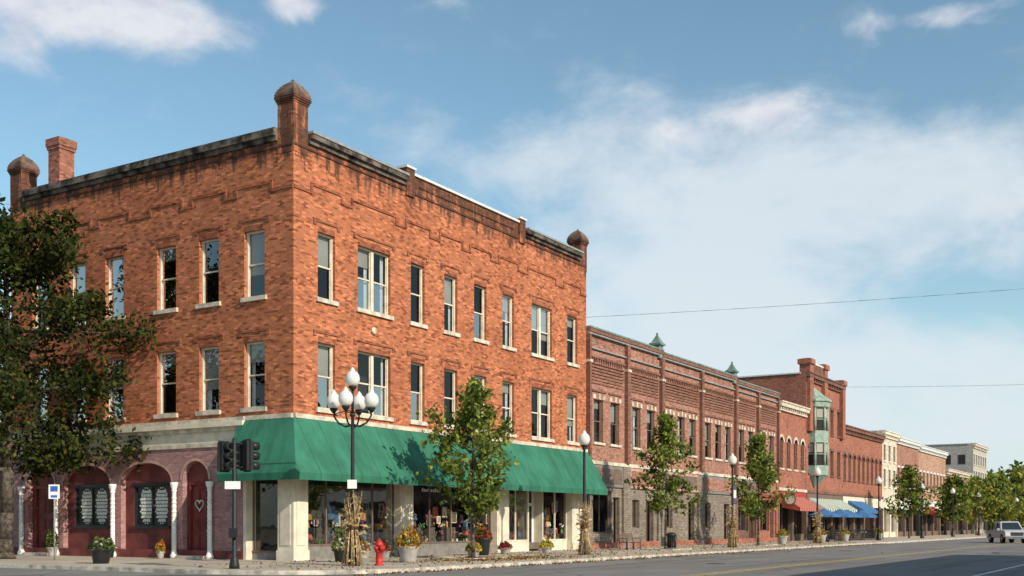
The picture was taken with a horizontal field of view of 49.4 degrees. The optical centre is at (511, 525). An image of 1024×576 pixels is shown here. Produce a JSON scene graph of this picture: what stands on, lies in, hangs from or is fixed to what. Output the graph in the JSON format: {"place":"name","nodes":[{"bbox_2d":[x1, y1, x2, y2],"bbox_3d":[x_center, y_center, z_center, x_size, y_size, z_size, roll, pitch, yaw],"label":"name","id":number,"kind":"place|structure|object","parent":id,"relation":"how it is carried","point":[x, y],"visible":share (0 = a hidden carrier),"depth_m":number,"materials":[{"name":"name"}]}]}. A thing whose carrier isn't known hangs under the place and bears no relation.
{"place":"outdoors","nodes":[
{"label":"outdoors","id":0,"kind":"place"},
{"bbox_2d":[0,533,986,574],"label":"sidewalk","id":1,"kind":"structure","parent":0,"point":[144,564],"depth_m":41.64,"materials":[{"name":"concrete"}]},
{"bbox_2d":[0,425,0,496],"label":"walls","id":2,"kind":"structure","parent":1,"relation":"on","point":[0,478],"depth_m":53.95,"materials":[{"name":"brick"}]},
{"bbox_2d":[45,528,58,555],"bbox_3d":[-20.650,0.733,50.003,0.651,1.335,0.617,0,0,31],"label":"flower planter","id":3,"kind":"object","parent":1,"relation":"on","point":[50,550],"visible":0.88,"depth_m":49.89,"materials":[{"name":"green plant"}]},
{"bbox_2d":[49,484,59,559],"bbox_3d":[-18.323,-0.125,44.592,0.438,3.050,0.082,0,0,0],"label":"parking sign","id":4,"kind":"object","parent":1,"relation":"on","point":[54,491],"visible":0.92,"depth_m":44.56,"materials":[{"name":"grey metal"}]},
{"bbox_2d":[0,194,162,558],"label":"locust tree","id":5,"kind":"object","parent":1,"relation":"on","point":[49,258],"visible":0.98,"depth_m":46.12,"materials":[{"name":"green plant"}]},
{"bbox_2d":[87,536,115,563],"bbox_3d":[-14.912,0.886,40.408,0.984,1.028,1.018,0,0,31],"label":"flower planter","id":6,"kind":"object","parent":1,"relation":"on","point":[101,554],"visible":1,"depth_m":40.17,"materials":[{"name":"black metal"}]},
{"bbox_2d":[104,537,116,557],"bbox_3d":[-17.299,0.961,47.834,0.566,0.878,0.593,0,0,31],"label":"flower planter","id":7,"kind":"object","parent":1,"relation":"on","point":[112,554],"visible":0.26,"depth_m":47.78,"materials":[{"name":"metal"}]},
{"bbox_2d":[13,447,242,559],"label":"arcade ground floor","id":8,"kind":"structure","parent":1,"relation":"on","point":[200,511],"depth_m":48.76,"materials":[{"name":"paint"}]},
{"bbox_2d":[155,539,165,558],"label":"flower planter","id":9,"kind":"object","parent":1,"relation":"on","point":[161,552],"visible":1,"depth_m":46.23,"materials":[{"name":"orange plant"}]},
{"bbox_2d":[217,438,259,568],"bbox_3d":[-8.748,-0.700,35.809,1.063,4.200,1.046,0,0,31],"label":"traffic signal","id":10,"kind":"object","parent":1,"relation":"on","point":[245,456],"visible":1,"depth_m":35.61,"materials":[{"name":"black metal"}]},
{"bbox_2d":[11,141,585,541],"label":"walls","id":11,"kind":"structure","parent":1,"relation":"on","point":[291,312],"depth_m":48.19,"materials":[{"name":"orange brick"}]},
{"bbox_2d":[7,79,588,456],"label":"stone trim","id":12,"kind":"structure","parent":11,"relation":"on","point":[197,433],"depth_m":47.55,"materials":[{"name":"stone"}]},
{"bbox_2d":[7,93,588,395],"bbox_3d":[-9.770,-12.616,58.885,18.140,10.468,24.968,0,0,31],"label":"brick detail","id":13,"kind":"object","parent":11,"relation":"attached to","point":[292,121],"visible":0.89,"depth_m":49.31,"materials":[{"name":"red brick"}]},
{"bbox_2d":[35,230,574,525],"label":"window frames","id":14,"kind":"structure","parent":11,"relation":"attached to","point":[373,296],"depth_m":49.26,"materials":[{"name":"white wood"}]},
{"bbox_2d":[331,526,346,561],"bbox_3d":[-6.467,0.723,42.156,0.780,1.353,0.814,0,0,31],"label":"flower planter","id":15,"kind":"object","parent":1,"relation":"on","point":[339,552],"visible":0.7,"depth_m":41.95,"materials":[{"name":"black metal"}]},
{"bbox_2d":[327,367,378,565],"bbox_3d":[-5.471,-1.962,38.214,1.460,6.917,1.460,0,0,-34],"label":"street lamp","id":16,"kind":"object","parent":1,"relation":"on","point":[345,398],"visible":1,"depth_m":38.11,"materials":[{"name":"black metal"}]},
{"bbox_2d":[359,538,370,558],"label":"flower planter","id":17,"kind":"object","parent":1,"relation":"on","point":[363,542],"visible":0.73,"depth_m":45.80,"materials":[{"name":"white ceramic"}]},
{"bbox_2d":[374,538,384,565],"bbox_3d":[-4.588,0.925,38.475,0.386,0.950,0.436,0,0,-13],"label":"fire hydrant","id":18,"kind":"object","parent":1,"relation":"on","point":[379,548],"visible":1,"depth_m":38.39,"materials":[{"name":"red metal"}]},
{"bbox_2d":[382,542,391,557],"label":"flower planter","id":19,"kind":"object","parent":1,"relation":"on","point":[386,552],"visible":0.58,"depth_m":46.97,"materials":[{"name":"white ceramic"}]},
{"bbox_2d":[396,536,408,556],"bbox_3d":[-4.731,0.901,48.260,0.643,0.997,0.608,0,0,-19],"label":"flower planter","id":20,"kind":"object","parent":1,"relation":"on","point":[404,541],"visible":0.21,"depth_m":48.16,"materials":[{"name":"black metal"}]},
{"bbox_2d":[395,524,421,562],"bbox_3d":[-3.877,0.681,41.755,1.004,1.437,1.014,0,0,31],"label":"flower planter","id":21,"kind":"object","parent":1,"relation":"on","point":[408,552],"visible":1,"depth_m":41.52,"materials":[{"name":"orange plant"}]},
{"bbox_2d":[243,479,586,560],"bbox_3d":[-3.905,-0.660,55.230,4.320,4.120,24.790,0,0,31],"label":"shopfront","id":22,"kind":"object","parent":1,"relation":"on","point":[292,520],"visible":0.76,"depth_m":51.27,"materials":[{"name":"glass"}]},
{"bbox_2d":[216,418,607,494],"bbox_3d":[-3.068,-2.960,53.963,4.170,2.480,26.120,0,0,31],"label":"green awning","id":23,"kind":"object","parent":22,"relation":"attached to","point":[299,448],"visible":0.73,"depth_m":46.72,"materials":[{"name":"fabric"}]},
{"bbox_2d":[475,525,492,554],"bbox_3d":[-1.342,0.696,51.675,0.925,1.409,0.925,0,0,31],"label":"flower planter","id":24,"kind":"object","parent":1,"relation":"on","point":[484,541],"visible":0.94,"depth_m":51.44,"materials":[{"name":"grey ceramic"}]},
{"bbox_2d":[498,541,512,553],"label":"flower planter","id":25,"kind":"object","parent":1,"relation":"on","point":[505,547],"visible":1,"depth_m":53.92,"materials":[{"name":"white ceramic"}]},
{"bbox_2d":[178,541,886,575],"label":"fallen leaves","id":26,"kind":"object","parent":1,"relation":"on","point":[508,558],"visible":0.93,"depth_m":46.53,"materials":[{"name":"plant"}]},
{"bbox_2d":[539,539,553,552],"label":"flower planter","id":27,"kind":"object","parent":1,"relation":"on","point":[547,546],"visible":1,"depth_m":56.16,"materials":[{"name":"yellow plant"}]},
{"bbox_2d":[575,430,594,554],"bbox_3d":[3.400,-1.531,52.743,1.027,5.948,1.133,0,0,31],"label":"street lamp","id":28,"kind":"object","parent":1,"relation":"on","point":[584,523],"visible":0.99,"depth_m":52.65,"materials":[{"name":"black metal"}]},
{"bbox_2d":[436,544,778,559],"bbox_3d":[7.769,1.380,61.883,1.940,0.080,38.700,0,0,31],"label":"tree bed","id":29,"kind":"object","parent":1,"relation":"on","point":[467,557],"visible":0.72,"depth_m":62.35,"materials":[{"name":"stone"}]},
{"bbox_2d":[415,377,518,557],"bbox_3d":[-1.909,-2.446,46.462,4.216,7.697,4.915,0,0,-6],"label":"street tree","id":30,"kind":"object","parent":29,"relation":"on","point":[472,418],"visible":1,"depth_m":46.24,"materials":[{"name":"green plant"}]},
{"bbox_2d":[465,541,481,556],"bbox_3d":[-1.639,1.019,47.542,0.774,0.762,0.771,0,0,31],"label":"flower planter","id":31,"kind":"object","parent":29,"relation":"on","point":[478,548],"visible":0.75,"depth_m":47.35,"materials":[{"name":"yellow plant"}]},
{"bbox_2d":[620,411,706,548],"bbox_3d":[8.767,-2.584,63.898,4.102,7.972,4.085,0,0,-21],"label":"street tree","id":32,"kind":"object","parent":29,"relation":"on","point":[667,441],"visible":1,"depth_m":63.55,"materials":[{"name":"green plant"}]},
{"bbox_2d":[724,430,796,544],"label":"street tree","id":33,"kind":"object","parent":29,"relation":"on","point":[759,459],"visible":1,"depth_m":76.81,"materials":[{"name":"green plant"}]},
{"bbox_2d":[586,327,664,540],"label":"walls","id":34,"kind":"structure","parent":1,"relation":"on","point":[627,378],"depth_m":68.89,"materials":[{"name":"brown brick"}]},
{"bbox_2d":[593,399,652,541],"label":"window frames","id":35,"kind":"structure","parent":34,"relation":"attached to","point":[597,438],"depth_m":70.82,"materials":[{"name":"wood"}]},
{"bbox_2d":[586,325,665,548],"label":"trim","id":36,"kind":"structure","parent":34,"relation":"attached to","point":[621,492],"depth_m":68.90,"materials":[{"name":"stone"}]},
{"bbox_2d":[618,532,640,549],"bbox_3d":[6.629,0.908,62.873,0.617,0.983,1.800,0,0,31],"label":"park bench","id":37,"kind":"object","parent":1,"relation":"on","point":[626,537],"visible":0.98,"depth_m":62.89,"materials":[{"name":"brown paint"}]},
{"bbox_2d":[667,532,676,547],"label":"litter bin","id":38,"kind":"object","parent":1,"relation":"on","point":[671,542],"visible":0.84,"depth_m":65.09,"materials":[{"name":"black metal"}]},
{"bbox_2d":[664,359,737,538],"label":"walls","id":39,"kind":"structure","parent":1,"relation":"on","point":[702,397],"depth_m":79.65,"materials":[{"name":"brown brick"}]},
{"bbox_2d":[667,417,728,539],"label":"window frames","id":40,"kind":"structure","parent":39,"relation":"attached to","point":[691,431],"depth_m":81.75,"materials":[{"name":"brown wood"}]},
{"bbox_2d":[662,352,738,545],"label":"trim","id":41,"kind":"structure","parent":39,"relation":"attached to","point":[712,487],"depth_m":79.81,"materials":[{"name":"stone"}]},
{"bbox_2d":[723,453,738,546],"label":"street lamp","id":42,"kind":"object","parent":1,"relation":"on","point":[732,523],"visible":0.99,"depth_m":69.67,"materials":[{"name":"metal"}]},
{"bbox_2d":[738,386,780,529],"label":"walls","id":43,"kind":"structure","parent":1,"relation":"on","point":[758,412],"depth_m":89.97,"materials":[{"name":"brown brick"}]},
{"bbox_2d":[738,430,771,529],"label":"window frames","id":44,"kind":"structure","parent":43,"relation":"attached to","point":[740,460],"depth_m":92.80,"materials":[{"name":"brown wood"}]},
{"bbox_2d":[736,379,780,542],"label":"trim","id":45,"kind":"structure","parent":43,"relation":"attached to","point":[748,534],"depth_m":89.75,"materials":[{"name":"stone"}]},
{"bbox_2d":[776,528,787,544],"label":"flower planter","id":46,"kind":"object","parent":1,"relation":"on","point":[782,540],"visible":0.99,"depth_m":80.18,"materials":[{"name":"white ceramic"}]},
{"bbox_2d":[738,373,841,530],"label":"walls","id":47,"kind":"structure","parent":1,"relation":"on","point":[791,388],"depth_m":104.01,"materials":[{"name":"red brick"}]},
{"bbox_2d":[738,371,846,539],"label":"trim","id":48,"kind":"structure","parent":47,"relation":"attached to","point":[833,385],"depth_m":106.94,"materials":[{"name":"stone"}]},
{"bbox_2d":[797,358,847,439],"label":"corner piers","id":49,"kind":"structure","parent":48,"relation":"on","point":[807,364],"depth_m":104.47,"materials":[{"name":"red brick"}]},
{"bbox_2d":[809,498,857,511],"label":"shop awning","id":50,"kind":"object","parent":48,"relation":"attached to","point":[832,505],"visible":0.6,"depth_m":105.49,"materials":[{"name":"fabric"}]},
{"bbox_2d":[808,387,831,485],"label":"oriel bay window","id":51,"kind":"structure","parent":47,"relation":"attached to","point":[818,452],"depth_m":102.46,"materials":[{"name":"green paint"}]},
{"bbox_2d":[808,411,838,533],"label":"window frames","id":52,"kind":"structure","parent":47,"relation":"attached to","point":[813,528],"depth_m":109.39,"materials":[{"name":"brown wood"}]},
{"bbox_2d":[778,411,805,533],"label":"walls","id":53,"kind":"structure","parent":1,"relation":"on","point":[792,426],"depth_m":98.39,"materials":[{"name":"red brick"}]},
{"bbox_2d":[780,438,801,533],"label":"window frames","id":54,"kind":"structure","parent":53,"relation":"attached to","point":[785,518],"depth_m":100.35,"materials":[{"name":"wood"}]},
{"bbox_2d":[778,400,810,540],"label":"trim","id":55,"kind":"structure","parent":53,"relation":"attached to","point":[793,408],"depth_m":98.00,"materials":[{"name":"stone"}]},
{"bbox_2d":[783,490,795,505],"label":"hanging shop sign","id":56,"kind":"object","parent":55,"relation":"attached to","point":[791,501],"visible":0.81,"depth_m":94.19,"materials":[{"name":"beige metal"}]},
{"bbox_2d":[782,497,821,510],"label":"shop awning","id":57,"kind":"object","parent":55,"relation":"attached to","point":[802,504],"visible":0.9,"depth_m":96.65,"materials":[{"name":"red fabric"}]},
{"bbox_2d":[811,466,823,542],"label":"street lamp","id":58,"kind":"object","parent":1,"relation":"on","point":[817,538],"visible":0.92,"depth_m":85.41,"materials":[{"name":"black metal"}]},
{"bbox_2d":[820,528,827,542],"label":"flower planter","id":59,"kind":"object","parent":1,"relation":"on","point":[823,536],"visible":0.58,"depth_m":88.68,"materials":[{"name":"white ceramic"}]},
{"bbox_2d":[808,508,840,540],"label":"cafe umbrella table","id":60,"kind":"object","parent":1,"relation":"on","point":[826,512],"visible":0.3,"depth_m":96.55,"materials":[{"name":"blue fabric"}]},
{"bbox_2d":[823,530,829,541],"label":"litter bin","id":61,"kind":"object","parent":1,"relation":"on","point":[827,537],"visible":0.56,"depth_m":90.57,"materials":[{"name":"black metal"}]},
{"bbox_2d":[830,509,856,540],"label":"cafe umbrella table","id":62,"kind":"object","parent":1,"relation":"on","point":[842,513],"visible":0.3,"depth_m":99.55,"materials":[{"name":"blue fabric"}]},
{"bbox_2d":[839,528,850,541],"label":"flower planter","id":63,"kind":"object","parent":1,"relation":"on","point":[844,536],"visible":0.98,"depth_m":94.69,"materials":[{"name":"white ceramic"}]},
{"bbox_2d":[831,510,862,533],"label":"cafe umbrella table","id":64,"kind":"object","parent":1,"relation":"on","point":[858,515],"visible":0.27,"depth_m":103.16,"materials":[{"name":"blue fabric"}]},
{"bbox_2d":[834,529,883,541],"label":"iron railing","id":65,"kind":"object","parent":1,"relation":"on","point":[861,535],"visible":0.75,"depth_m":101.30,"materials":[{"name":"black metal"}]},
{"bbox_2d":[842,434,881,531],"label":"walls","id":66,"kind":"structure","parent":1,"relation":"on","point":[857,446],"depth_m":118.58,"materials":[{"name":"red brick"}]},
{"bbox_2d":[830,425,885,537],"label":"trim","id":67,"kind":"structure","parent":66,"relation":"attached to","point":[871,501],"depth_m":119.17,"materials":[{"name":"stone"}]},
{"bbox_2d":[848,501,877,513],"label":"shop awning","id":68,"kind":"object","parent":67,"relation":"attached to","point":[859,505],"visible":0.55,"depth_m":114.98,"materials":[{"name":"blue fabric"}]},
{"bbox_2d":[843,454,879,532],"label":"window frames","id":69,"kind":"structure","parent":66,"relation":"attached to","point":[857,524],"depth_m":120.17,"materials":[{"name":"brown wood"}]},
{"bbox_2d":[853,510,876,539],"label":"cafe umbrella table","id":70,"kind":"object","parent":1,"relation":"on","point":[865,514],"visible":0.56,"depth_m":106.02,"materials":[{"name":"blue fabric"}]},
{"bbox_2d":[876,476,881,539],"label":"street lamp","id":71,"kind":"object","parent":1,"relation":"on","point":[878,480],"visible":0.98,"depth_m":102.19,"materials":[{"name":"metal"}]},
{"bbox_2d":[874,528,883,539],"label":"flower planter","id":72,"kind":"object","parent":1,"relation":"on","point":[875,532],"visible":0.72,"depth_m":105.03,"materials":[{"name":"green plant"}]},
{"bbox_2d":[874,431,896,531],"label":"walls","id":73,"kind":"structure","parent":1,"relation":"on","point":[887,456],"depth_m":129.96,"materials":[{"name":"paint"}]},
{"bbox_2d":[871,430,900,536],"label":"trim","id":74,"kind":"structure","parent":73,"relation":"attached to","point":[888,434],"depth_m":129.44,"materials":[{"name":"beige paint"}]},
{"bbox_2d":[897,444,917,530],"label":"walls","id":75,"kind":"structure","parent":1,"relation":"on","point":[907,455],"depth_m":137.70,"materials":[{"name":"brown brick"}]},
{"bbox_2d":[899,510,900,531],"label":"window frames","id":76,"kind":"structure","parent":75,"relation":"attached to","point":[900,523],"depth_m":141.55,"materials":[{"name":"brown wood"}]},
{"bbox_2d":[897,437,921,536],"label":"trim","id":77,"kind":"structure","parent":75,"relation":"attached to","point":[911,444],"depth_m":137.33,"materials":[{"name":"paint"}]},
{"bbox_2d":[882,464,937,537],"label":"street tree","id":78,"kind":"object","parent":1,"relation":"on","point":[908,479],"visible":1,"depth_m":117.59,"materials":[{"name":"green plant"}]},
{"bbox_2d":[920,483,924,537],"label":"street lamp","id":79,"kind":"object","parent":1,"relation":"on","point":[922,532],"visible":0.81,"depth_m":118.55,"materials":[{"name":"metal"}]},
{"bbox_2d":[918,450,945,530],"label":"walls","id":80,"kind":"structure","parent":1,"relation":"on","point":[931,463],"depth_m":150.92,"materials":[{"name":"beige brick"}]},
{"bbox_2d":[919,472,943,530],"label":"window frames","id":81,"kind":"structure","parent":80,"relation":"attached to","point":[928,523],"depth_m":155.95,"materials":[{"name":"brown wood"}]},
{"bbox_2d":[919,445,948,535],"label":"trim","id":82,"kind":"structure","parent":80,"relation":"attached to","point":[932,451],"depth_m":150.85,"materials":[{"name":"paint"}]},
{"bbox_2d":[925,506,936,515],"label":"shop awning","id":83,"kind":"object","parent":82,"relation":"attached to","point":[932,512],"visible":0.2,"depth_m":145.70,"materials":[{"name":"red fabric"}]},
{"bbox_2d":[950,488,954,536],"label":"street lamp","id":84,"kind":"object","parent":1,"relation":"on","point":[952,491],"visible":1,"depth_m":133.75,"materials":[{"name":"black metal"}]},
{"bbox_2d":[924,444,986,533],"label":"walls","id":85,"kind":"structure","parent":1,"relation":"on","point":[954,451],"depth_m":180.34,"materials":[{"name":"beige paint"}]},
{"bbox_2d":[930,443,988,533],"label":"trim","id":86,"kind":"structure","parent":85,"relation":"attached to","point":[961,458],"depth_m":180.99,"materials":[{"name":"stone"}]},
{"bbox_2d":[946,474,968,529],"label":"walls","id":87,"kind":"structure","parent":1,"relation":"on","point":[953,501],"depth_m":174.37,"materials":[{"name":"brown brick"}]},
{"bbox_2d":[947,518,959,530],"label":"window frames","id":88,"kind":"structure","parent":87,"relation":"attached to","point":[958,525],"depth_m":176.58,"materials":[{"name":"brown wood"}]},
{"bbox_2d":[946,468,974,534],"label":"trim","id":89,"kind":"structure","parent":87,"relation":"attached to","point":[949,471],"depth_m":167.84,"materials":[{"name":"stone"}]},
{"bbox_2d":[933,473,990,525],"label":"street tree","id":90,"kind":"object","parent":1,"relation":"on","point":[960,488],"visible":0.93,"depth_m":139.65,"materials":[{"name":"green plant"}]},
{"bbox_2d":[977,493,980,534],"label":"street lamp","id":91,"kind":"object","parent":1,"relation":"on","point":[978,532],"visible":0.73,"depth_m":149.97,"materials":[{"name":"black metal"}]},
{"bbox_2d":[956,473,1003,534],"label":"street tree","id":92,"kind":"object","parent":1,"relation":"on","point":[979,485],"visible":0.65,"depth_m":154.16,"materials":[{"name":"green plant"}]},
{"bbox_2d":[973,476,1013,529],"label":"street tree","id":93,"kind":"object","parent":1,"relation":"on","point":[995,483],"visible":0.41,"depth_m":165.25,"materials":[{"name":"green plant"}]},
{"bbox_2d":[979,485,1023,520],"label":"street tree","id":94,"kind":"object","parent":1,"relation":"on","point":[1010,515],"visible":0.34,"depth_m":175.09,"materials":[{"name":"green plant"}]},
{"bbox_2d":[998,482,1023,521],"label":"street tree","id":95,"kind":"object","parent":1,"relation":"on","point":[1015,492],"visible":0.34,"depth_m":185.85,"materials":[{"name":"green plant"}]},
{"bbox_2d":[1015,483,1023,527],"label":"street tree","id":96,"kind":"object","parent":1,"relation":"on","point":[1022,495],"visible":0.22,"depth_m":196.28,"materials":[{"name":"green plant"}]},
{"bbox_2d":[0,538,1023,575],"bbox_3d":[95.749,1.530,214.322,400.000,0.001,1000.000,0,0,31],"label":"asphalt road","id":97,"kind":"structure","parent":0,"point":[970,560],"depth_m":42.13,"materials":[{"name":"grey asphalt"}]},
{"bbox_2d":[568,541,1023,575],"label":"road markings","id":98,"kind":"object","parent":97,"relation":"on","point":[855,559],"visible":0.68,"depth_m":42.02,"materials":[{"name":"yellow paint"}]},
{"bbox_2d":[986,521,1023,542],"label":"pickup truck","id":99,"kind":"object","parent":97,"relation":"on","point":[1003,531],"visible":0.97,"depth_m":94.59,"materials":[{"name":"silver paint"}]},
{"bbox_2d":[0,0,1023,477],"label":"sky","id":100,"kind":"structure","parent":0,"point":[714,155],"materials":[{"name":"blue"}]},
{"label":"ground","id":101,"kind":"structure","parent":0,"visible":0},
{"bbox_2d":[987,467,1023,529],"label":"distant trees","id":102,"kind":"object","parent":101,"relation":"on","point":[1018,478],"visible":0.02,"depth_m":203.73,"materials":[{"name":"green plant"}]},
{"bbox_2d":[987,460,1023,478],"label":"distant trees","id":103,"kind":"object","parent":101,"relation":"on","point":[1016,463],"depth_m":417.45,"materials":[{"name":"green plant"}]},
{"bbox_2d":[987,472,1023,525],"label":"distant trees","id":104,"kind":"object","parent":101,"relation":"on","point":[1008,480],"depth_m":299.52,"materials":[{"name":"green plant"}]},
{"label":"sidewalk","id":105,"kind":"structure","parent":0,"visible":0},
{"bbox_3d":[44.357,-6.350,56.451,0.320,15.500,2.200,0,0,31],"label":"utility pole","id":106,"kind":"object","parent":105,"relation":"on","visible":0},
{"bbox_2d":[596,288,1023,316],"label":"overhead cable","id":107,"kind":"object","parent":106,"relation":"attached to","point":[806,304],"visible":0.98,"depth_m":62.31,"materials":[{"name":"black rubber"}]},
{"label":"utility pole","id":108,"kind":"object","parent":105,"relation":"on","visible":0},
{"bbox_2d":[909,384,1023,386],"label":"overhead cable","id":109,"kind":"object","parent":108,"relation":"attached to","point":[933,386],"visible":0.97,"depth_m":105.88,"materials":[{"name":"black rubber"}]}
]}

